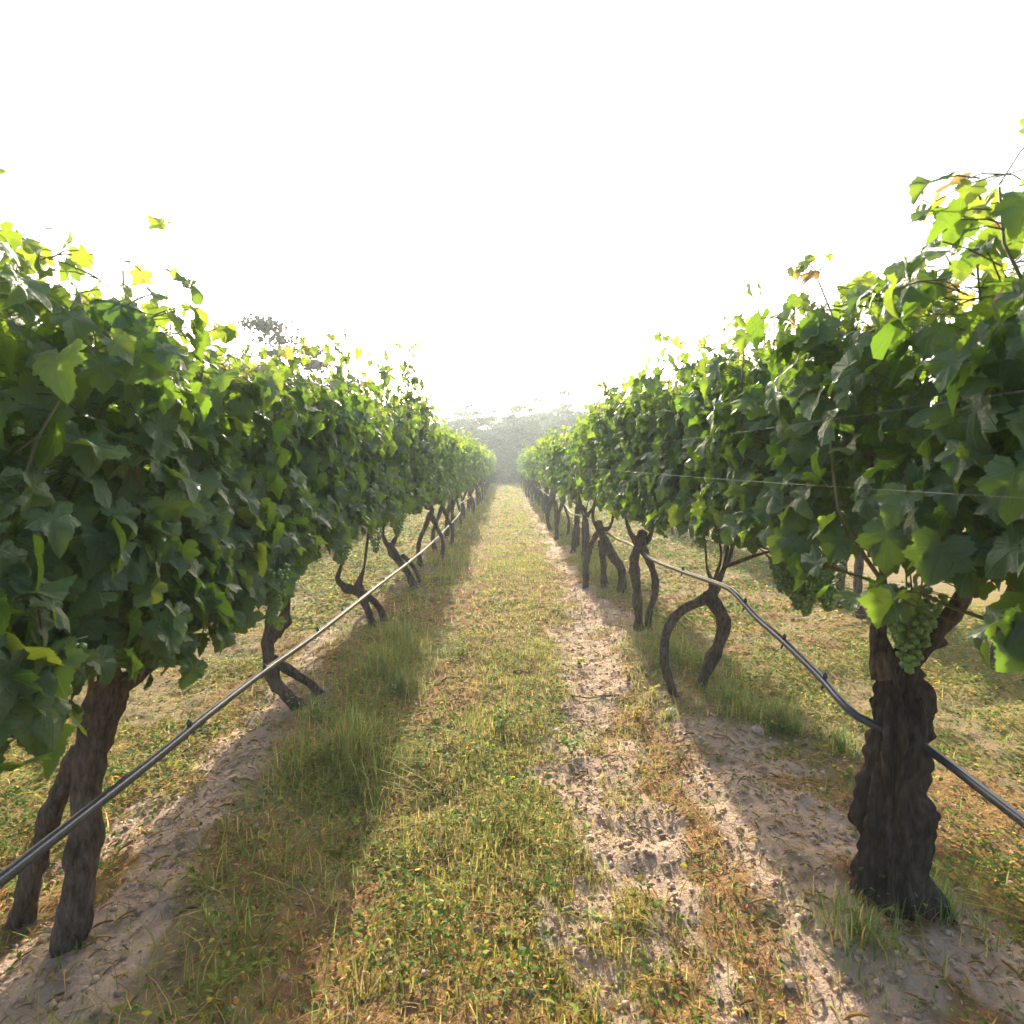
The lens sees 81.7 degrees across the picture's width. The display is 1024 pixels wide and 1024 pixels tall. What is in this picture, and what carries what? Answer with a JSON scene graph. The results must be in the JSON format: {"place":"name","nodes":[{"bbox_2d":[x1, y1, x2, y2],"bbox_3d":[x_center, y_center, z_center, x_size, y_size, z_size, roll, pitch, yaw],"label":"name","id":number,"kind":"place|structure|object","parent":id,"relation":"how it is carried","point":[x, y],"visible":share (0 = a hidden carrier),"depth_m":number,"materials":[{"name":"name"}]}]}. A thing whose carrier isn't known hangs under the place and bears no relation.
{"place":"outdoors","nodes":[
{"label":"outdoors","id":0,"kind":"place"},
{"bbox_2d":[0,479,1023,1023],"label":"ground","id":1,"kind":"structure","parent":0,"point":[810,963],"depth_m":2.02,"materials":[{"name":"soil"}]},
{"bbox_2d":[17,404,116,434],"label":"grapevine","id":2,"kind":"object","parent":1,"relation":"on","point":[20,430],"depth_m":3.42,"materials":[{"name":"green plant"}]},
{"bbox_2d":[0,311,136,781],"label":"grapevine","id":3,"kind":"object","parent":1,"relation":"on","point":[55,371],"visible":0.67,"depth_m":1.01,"materials":[{"name":"green plant"}]},
{"bbox_2d":[0,168,325,957],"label":"grapevine","id":4,"kind":"object","parent":1,"relation":"on","point":[170,550],"visible":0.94,"depth_m":1.31,"materials":[{"name":"green plant"}]},
{"bbox_2d":[221,313,362,391],"bbox_3d":[-6.997,-2.900,17.793,5.859,5.953,4.368,0,5,-1],"label":"tree","id":5,"kind":"object","parent":1,"relation":"on","point":[263,325],"visible":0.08,"depth_m":17.36,"materials":[{"name":"green plant"}]},
{"bbox_2d":[195,331,393,710],"bbox_3d":[-1.046,0.159,3.041,0.794,1.956,2.029,0,5,-1],"label":"grapevine","id":6,"kind":"object","parent":1,"relation":"on","point":[342,444],"visible":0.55,"depth_m":2.82,"materials":[{"name":"green plant"}]},
{"bbox_2d":[291,693,339,722],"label":"grass tuft","id":7,"kind":"object","parent":1,"relation":"on","point":[314,710],"visible":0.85,"depth_m":2.97,"materials":[{"name":"green plant"}]},
{"bbox_2d":[281,732,357,770],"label":"grass tuft","id":8,"kind":"object","parent":1,"relation":"on","point":[324,746],"visible":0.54,"depth_m":2.56,"materials":[{"name":"green plant"}]},
{"bbox_2d":[315,698,404,750],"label":"grass tuft","id":9,"kind":"object","parent":1,"relation":"on","point":[346,716],"visible":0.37,"depth_m":2.82,"materials":[{"name":"green plant"}]},
{"bbox_2d":[335,389,429,627],"bbox_3d":[-1.056,0.029,4.553,0.803,2.048,1.941,0,5,-1],"label":"grapevine","id":10,"kind":"object","parent":1,"relation":"on","point":[402,455],"visible":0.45,"depth_m":4.43,"materials":[{"name":"green plant"}]},
{"bbox_2d":[371,665,428,701],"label":"grass tuft","id":11,"kind":"object","parent":1,"relation":"on","point":[403,680],"visible":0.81,"depth_m":3.42,"materials":[{"name":"green plant"}]},
{"bbox_2d":[363,342,450,588],"bbox_3d":[-1.074,-0.348,5.973,0.773,2.435,2.234,0,5,-1],"label":"grapevine","id":12,"kind":"object","parent":1,"relation":"on","point":[434,451],"visible":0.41,"depth_m":5.43,"materials":[{"name":"green plant"}]},
{"bbox_2d":[416,425,460,566],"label":"grapevine","id":13,"kind":"object","parent":1,"relation":"on","point":[448,478],"visible":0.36,"depth_m":7.58,"materials":[{"name":"green plant"}]},
{"bbox_2d":[422,676,472,684],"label":"fallen branch","id":14,"kind":"object","parent":1,"relation":"on","point":[446,678],"visible":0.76,"depth_m":3.62,"materials":[{"name":"brown wood"}]},
{"bbox_2d":[431,417,465,549],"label":"grapevine","id":15,"kind":"object","parent":1,"relation":"on","point":[456,480],"visible":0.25,"depth_m":8.83,"materials":[{"name":"green plant"}]},
{"bbox_2d":[429,411,475,439],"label":"tree","id":16,"kind":"object","parent":1,"relation":"on","point":[440,417],"visible":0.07,"depth_m":45.88,"materials":[{"name":"green plant"}]},
{"bbox_2d":[444,434,474,537],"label":"grapevine","id":17,"kind":"object","parent":1,"relation":"on","point":[461,476],"visible":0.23,"depth_m":10.48,"materials":[{"name":"green plant"}]},
{"bbox_2d":[448,439,476,527],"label":"grapevine","id":18,"kind":"object","parent":1,"relation":"on","point":[469,484],"visible":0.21,"depth_m":12.05,"materials":[{"name":"green plant"}]},
{"bbox_2d":[457,643,469,653],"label":"weed plant","id":19,"kind":"object","parent":1,"relation":"on","point":[464,649],"visible":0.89,"depth_m":4.09,"materials":[{"name":"green plant"}]},
{"bbox_2d":[453,438,479,521],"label":"grapevine","id":20,"kind":"object","parent":1,"relation":"on","point":[475,456],"visible":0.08,"depth_m":13.55,"materials":[{"name":"green plant"}]},
{"bbox_2d":[430,403,503,436],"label":"tree","id":21,"kind":"object","parent":1,"relation":"on","point":[461,409],"visible":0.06,"depth_m":53.47,"materials":[{"name":"green plant"}]},
{"bbox_2d":[438,402,496,440],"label":"tree","id":22,"kind":"object","parent":1,"relation":"on","point":[468,426],"visible":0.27,"depth_m":47.64,"materials":[{"name":"green plant"}]},
{"bbox_2d":[460,430,481,514],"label":"grapevine","id":23,"kind":"object","parent":1,"relation":"on","point":[477,475],"visible":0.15,"depth_m":14.61,"materials":[{"name":"green plant"}]},
{"bbox_2d":[467,449,485,509],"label":"grapevine","id":24,"kind":"object","parent":1,"relation":"on","point":[479,468],"visible":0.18,"depth_m":16.53,"materials":[{"name":"green plant"}]},
{"bbox_2d":[469,442,487,505],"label":"grapevine","id":25,"kind":"object","parent":1,"relation":"on","point":[483,467],"visible":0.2,"depth_m":17.94,"materials":[{"name":"green plant"}]},
{"bbox_2d":[476,445,487,501],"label":"grapevine","id":26,"kind":"object","parent":1,"relation":"on","point":[485,459],"visible":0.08,"depth_m":19.64,"materials":[{"name":"green plant"}]},
{"bbox_2d":[0,482,484,887],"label":"irrigation hose","id":27,"kind":"object","parent":26,"relation":"attached to","point":[18,865],"visible":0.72,"depth_m":1.49,"materials":[{"name":"black plastic"}]},
{"bbox_2d":[475,447,489,498],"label":"grapevine","id":28,"kind":"object","parent":1,"relation":"on","point":[486,473],"visible":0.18,"depth_m":21.08,"materials":[{"name":"green plant"}]},
{"bbox_2d":[462,435,502,454],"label":"shrub","id":29,"kind":"object","parent":1,"relation":"on","point":[487,443],"visible":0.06,"depth_m":44.19,"materials":[{"name":"green plant"}]},
{"bbox_2d":[479,452,491,495],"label":"grapevine","id":30,"kind":"object","parent":1,"relation":"on","point":[490,457],"visible":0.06,"depth_m":23.88,"materials":[{"name":"green plant"}]},
{"bbox_2d":[165,484,808,1023],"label":"grass","id":31,"kind":"structure","parent":1,"relation":"on","point":[523,560],"depth_m":2.10,"materials":[{"name":"green plant"}]},
{"bbox_2d":[481,449,493,491],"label":"grapevine","id":32,"kind":"object","parent":1,"relation":"on","point":[492,456],"visible":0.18,"depth_m":26.21,"materials":[{"name":"green plant"}]},
{"bbox_2d":[455,405,520,435],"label":"tree","id":33,"kind":"object","parent":1,"relation":"on","point":[486,408],"visible":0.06,"depth_m":55.46,"materials":[{"name":"green plant"}]},
{"bbox_2d":[487,454,495,487],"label":"grapevine","id":34,"kind":"object","parent":1,"relation":"on","point":[493,466],"visible":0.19,"depth_m":31.39,"materials":[{"name":"green plant"}]},
{"bbox_2d":[484,449,514,482],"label":"shrub","id":35,"kind":"object","parent":1,"relation":"on","point":[505,456],"visible":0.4,"depth_m":41.01,"materials":[{"name":"green plant"}]},
{"bbox_2d":[483,438,516,482],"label":"shrub","id":36,"kind":"object","parent":1,"relation":"on","point":[503,444],"visible":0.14,"depth_m":43.19,"materials":[{"name":"green plant"}]},
{"bbox_2d":[492,705,511,726],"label":"weed plant","id":37,"kind":"object","parent":1,"relation":"on","point":[502,718],"visible":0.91,"depth_m":2.92,"materials":[{"name":"green plant"}]},
{"bbox_2d":[472,415,534,445],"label":"tree","id":38,"kind":"object","parent":1,"relation":"on","point":[493,435],"visible":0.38,"depth_m":45.39,"materials":[{"name":"green plant"}]},
{"bbox_2d":[472,403,541,444],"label":"tree","id":39,"kind":"object","parent":1,"relation":"on","point":[518,407],"visible":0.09,"depth_m":49.49,"materials":[{"name":"green plant"}]},
{"bbox_2d":[494,448,521,482],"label":"shrub","id":40,"kind":"object","parent":1,"relation":"on","point":[509,462],"visible":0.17,"depth_m":42.21,"materials":[{"name":"green plant"}]},
{"bbox_2d":[0,484,1023,1023],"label":"weeds","id":41,"kind":"object","parent":1,"relation":"on","point":[360,918],"visible":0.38,"depth_m":2.54,"materials":[{"name":"green plant"}]},
{"bbox_2d":[0,483,1023,1023],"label":"tall grass","id":42,"kind":"structure","parent":1,"relation":"on","point":[380,655],"depth_m":2.56,"materials":[{"name":"green plant"}]},
{"bbox_2d":[0,573,1023,1023],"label":"soil crumbs","id":43,"kind":"object","parent":1,"relation":"on","point":[774,881],"visible":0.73,"depth_m":1.88,"materials":[{"name":"brown soil"}]},
{"bbox_2d":[0,570,1023,1023],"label":"straw","id":44,"kind":"object","parent":1,"relation":"on","point":[492,914],"visible":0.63,"depth_m":1.97,"materials":[{"name":"beige plant"}]},
{"bbox_2d":[493,437,535,451],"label":"shrub","id":45,"kind":"object","parent":1,"relation":"on","point":[525,439],"visible":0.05,"depth_m":43.72,"materials":[{"name":"green plant"}]},
{"bbox_2d":[506,448,522,482],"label":"shrub","id":46,"kind":"object","parent":1,"relation":"on","point":[509,480],"visible":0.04,"depth_m":42.42,"materials":[{"name":"green plant"}]},
{"bbox_2d":[493,440,537,483],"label":"shrub","id":47,"kind":"object","parent":1,"relation":"on","point":[508,466],"visible":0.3,"depth_m":41.53,"materials":[{"name":"green plant"}]},
{"bbox_2d":[517,451,526,487],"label":"grapevine","id":48,"kind":"object","parent":1,"relation":"on","point":[520,468],"visible":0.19,"depth_m":30.69,"materials":[{"name":"green plant"}]},
{"bbox_2d":[499,395,552,435],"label":"tree","id":49,"kind":"object","parent":1,"relation":"on","point":[519,401],"visible":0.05,"depth_m":56.35,"materials":[{"name":"green plant"}]},
{"bbox_2d":[509,451,543,482],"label":"shrub","id":50,"kind":"object","parent":1,"relation":"on","point":[515,467],"visible":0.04,"depth_m":40.61,"materials":[{"name":"green plant"}]},
{"bbox_2d":[520,444,533,496],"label":"grapevine","id":51,"kind":"object","parent":1,"relation":"on","point":[523,472],"visible":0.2,"depth_m":23.27,"materials":[{"name":"green plant"}]},
{"bbox_2d":[521,452,535,496],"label":"grapevine","id":52,"kind":"object","parent":1,"relation":"on","point":[524,463],"visible":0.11,"depth_m":21.66,"materials":[{"name":"green plant"}]},
{"bbox_2d":[563,468,1017,497],"bbox_3d":[0.519,-1.375,17.703,0.008,0.013,37.500,0,5,-1],"label":"trellis wire","id":53,"kind":"object","parent":52,"relation":"attached to","point":[851,487],"visible":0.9,"depth_m":1.12,"materials":[{"name":"grey metal"}]},
{"bbox_2d":[524,443,535,501],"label":"grapevine","id":54,"kind":"object","parent":1,"relation":"on","point":[533,485],"visible":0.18,"depth_m":20.51,"materials":[{"name":"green plant"}]},
{"bbox_2d":[523,452,538,504],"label":"grapevine","id":55,"kind":"object","parent":1,"relation":"on","point":[527,478],"visible":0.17,"depth_m":19.11,"materials":[{"name":"green plant"}]},
{"bbox_2d":[494,403,570,442],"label":"tree","id":56,"kind":"object","parent":1,"relation":"on","point":[532,426],"visible":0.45,"depth_m":46.11,"materials":[{"name":"green plant"}]},
{"bbox_2d":[526,445,542,507],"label":"grapevine","id":57,"kind":"object","parent":1,"relation":"on","point":[530,474],"visible":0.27,"depth_m":17.43,"materials":[{"name":"green plant"}]},
{"bbox_2d":[530,447,546,512],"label":"grapevine","id":58,"kind":"object","parent":1,"relation":"on","point":[534,466],"visible":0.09,"depth_m":15.80,"materials":[{"name":"green plant"}]},
{"bbox_2d":[533,441,548,513],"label":"grapevine","id":59,"kind":"object","parent":1,"relation":"on","point":[546,497],"visible":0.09,"depth_m":14.61,"materials":[{"name":"green plant"}]},
{"bbox_2d":[520,394,571,430],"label":"tree","id":60,"kind":"object","parent":1,"relation":"on","point":[536,399],"visible":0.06,"depth_m":55.19,"materials":[{"name":"green plant"}]},
{"bbox_2d":[536,455,558,515],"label":"grapevine","id":61,"kind":"object","parent":1,"relation":"on","point":[539,468],"visible":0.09,"depth_m":13.18,"materials":[{"name":"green plant"}]},
{"bbox_2d":[532,431,565,444],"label":"shrub","id":62,"kind":"object","parent":1,"relation":"on","point":[538,434],"depth_m":43.02,"materials":[{"name":"green plant"}]},
{"bbox_2d":[535,434,563,529],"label":"grapevine","id":63,"kind":"object","parent":1,"relation":"on","point":[543,473],"visible":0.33,"depth_m":11.63,"materials":[{"name":"green plant"}]},
{"bbox_2d":[564,391,1022,456],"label":"trellis wire","id":64,"kind":"object","parent":63,"relation":"attached to","point":[864,414],"visible":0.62,"depth_m":1.10,"materials":[{"name":"grey metal"}]},
{"bbox_2d":[540,428,569,539],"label":"grapevine","id":65,"kind":"object","parent":1,"relation":"on","point":[549,483],"visible":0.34,"depth_m":10.15,"materials":[{"name":"green plant"}]},
{"bbox_2d":[530,400,581,445],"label":"tree","id":66,"kind":"object","parent":1,"relation":"on","point":[565,406],"visible":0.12,"depth_m":49.56,"materials":[{"name":"green plant"}]},
{"bbox_2d":[529,388,588,429],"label":"tree","id":67,"kind":"object","parent":1,"relation":"on","point":[569,393],"visible":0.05,"depth_m":55.73,"materials":[{"name":"green plant"}]},
{"bbox_2d":[545,425,581,553],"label":"grapevine","id":68,"kind":"object","parent":1,"relation":"on","point":[575,539],"visible":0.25,"depth_m":8.47,"materials":[{"name":"green plant"}]},
{"bbox_2d":[559,731,584,753],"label":"weed plant","id":69,"kind":"object","parent":1,"relation":"on","point":[564,740],"visible":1,"depth_m":2.68,"materials":[{"name":"green plant"}]},
{"bbox_2d":[551,431,600,565],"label":"grapevine","id":70,"kind":"object","parent":1,"relation":"on","point":[567,484],"visible":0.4,"depth_m":7.48,"materials":[{"name":"green plant"}]},
{"bbox_2d":[537,487,1023,828],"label":"irrigation hose","id":71,"kind":"object","parent":70,"relation":"attached to","point":[994,799],"visible":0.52,"depth_m":1.76,"materials":[{"name":"black plastic"}]},
{"bbox_2d":[547,391,608,431],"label":"tree","id":72,"kind":"object","parent":1,"relation":"on","point":[581,415],"visible":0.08,"depth_m":46.63,"materials":[{"name":"green plant"}]},
{"bbox_2d":[576,651,589,665],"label":"weed plant","id":73,"kind":"object","parent":1,"relation":"on","point":[579,660],"visible":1,"depth_m":3.83,"materials":[{"name":"green plant"}]},
{"bbox_2d":[570,694,618,698],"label":"fallen branch","id":74,"kind":"object","parent":1,"relation":"on","point":[609,695],"visible":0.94,"depth_m":3.32,"materials":[{"name":"brown wood"}]},
{"bbox_2d":[578,385,628,415],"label":"tree","id":75,"kind":"object","parent":1,"relation":"on","point":[618,390],"visible":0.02,"depth_m":48.99,"materials":[{"name":"green plant"}]},
{"bbox_2d":[569,392,639,593],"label":"grapevine","id":76,"kind":"object","parent":1,"relation":"on","point":[586,458],"visible":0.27,"depth_m":5.86,"materials":[{"name":"green plant"}]},
{"bbox_2d":[615,612,626,627],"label":"weed plant","id":77,"kind":"object","parent":1,"relation":"on","point":[622,623],"visible":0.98,"depth_m":4.54,"materials":[{"name":"green plant"}]},
{"bbox_2d":[581,377,672,631],"bbox_3d":[0.971,-0.021,4.330,0.774,1.979,1.777,0,5,-1],"label":"grapevine","id":78,"kind":"object","parent":1,"relation":"on","point":[620,458],"visible":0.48,"depth_m":4.34,"materials":[{"name":"green plant"}]},
{"bbox_2d":[619,660,639,676],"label":"weed plant","id":79,"kind":"object","parent":1,"relation":"on","point":[626,671],"visible":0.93,"depth_m":3.55,"materials":[{"name":"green plant"}]},
{"bbox_2d":[624,695,645,719],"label":"weed plant","id":80,"kind":"object","parent":1,"relation":"on","point":[638,712],"visible":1,"depth_m":2.98,"materials":[{"name":"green plant"}]},
{"bbox_2d":[642,683,660,698],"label":"weed plant","id":81,"kind":"object","parent":1,"relation":"on","point":[653,690],"visible":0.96,"depth_m":3.17,"materials":[{"name":"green plant"}]},
{"bbox_2d":[653,703,683,723],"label":"grass tuft","id":82,"kind":"object","parent":1,"relation":"on","point":[669,715],"visible":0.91,"depth_m":2.90,"materials":[{"name":"green plant"}]},
{"bbox_2d":[606,331,845,697],"bbox_3d":[0.989,0.071,3.186,0.785,2.018,2.019,0,5,-1],"label":"grapevine","id":83,"kind":"object","parent":1,"relation":"on","point":[665,499],"visible":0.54,"depth_m":3.04,"materials":[{"name":"green plant"}]},
{"bbox_2d":[698,680,770,715],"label":"grass tuft","id":84,"kind":"object","parent":1,"relation":"on","point":[724,695],"visible":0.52,"depth_m":3.14,"materials":[{"name":"green plant"}]},
{"bbox_2d":[751,725,763,735],"bbox_3d":[1.162,1.035,2.809,0.053,0.036,0.072,0,5,-1],"label":"stone","id":85,"kind":"object","parent":1,"relation":"on","point":[759,730],"visible":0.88,"depth_m":2.79,"materials":[{"name":"grey stone"}]},
{"bbox_2d":[724,682,825,739],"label":"grass tuft","id":86,"kind":"object","parent":1,"relation":"on","point":[790,712],"visible":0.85,"depth_m":2.87,"materials":[{"name":"green plant"}]},
{"bbox_2d":[795,720,864,759],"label":"grass tuft","id":87,"kind":"object","parent":1,"relation":"on","point":[839,745],"visible":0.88,"depth_m":2.66,"materials":[{"name":"green plant"}]},
{"bbox_2d":[667,116,1023,924],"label":"grapevine","id":88,"kind":"object","parent":1,"relation":"on","point":[829,372],"visible":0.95,"depth_m":1.36,"materials":[{"name":"green plant"}]},
{"bbox_2d":[851,641,869,654],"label":"weed plant","id":89,"kind":"object","parent":1,"relation":"on","point":[860,646],"visible":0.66,"depth_m":4.05,"materials":[{"name":"green plant"}]},
{"bbox_2d":[775,865,960,1010],"bbox_3d":[0.924,1.079,1.547,0.451,0.191,0.408,2,5,24],"label":"grass tuft","id":90,"kind":"object","parent":1,"relation":"on","point":[859,926],"visible":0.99,"depth_m":1.54,"materials":[{"name":"green plant"}]},
{"bbox_2d":[836,405,930,617],"bbox_3d":[2.961,0.009,5.045,0.728,1.841,2.181,0,5,-1],"label":"grapevine","id":91,"kind":"object","parent":1,"relation":"on","point":[858,570],"visible":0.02,"depth_m":4.83,"materials":[{"name":"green plant"}]},
{"bbox_2d":[851,857,1022,963],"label":"grass tuft","id":92,"kind":"object","parent":1,"relation":"on","point":[944,888],"visible":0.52,"depth_m":1.66,"materials":[{"name":"green plant"}]},
{"bbox_2d":[930,396,1015,669],"bbox_3d":[2.989,0.106,3.380,0.783,1.953,1.975,0,5,-1],"label":"grapevine","id":93,"kind":"object","parent":1,"relation":"on","point":[992,649],"visible":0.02,"depth_m":3.68,"materials":[{"name":"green plant"}]},
{"bbox_2d":[964,179,1023,673],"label":"grapevine","id":94,"kind":"object","parent":1,"relation":"on","point":[1003,477],"visible":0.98,"depth_m":0.88,"materials":[{"name":"green plant"}]},
{"bbox_2d":[0,0,1023,429],"label":"sky","id":95,"kind":"structure","parent":0,"point":[524,194],"materials":[{"name":"white"}]}
]}

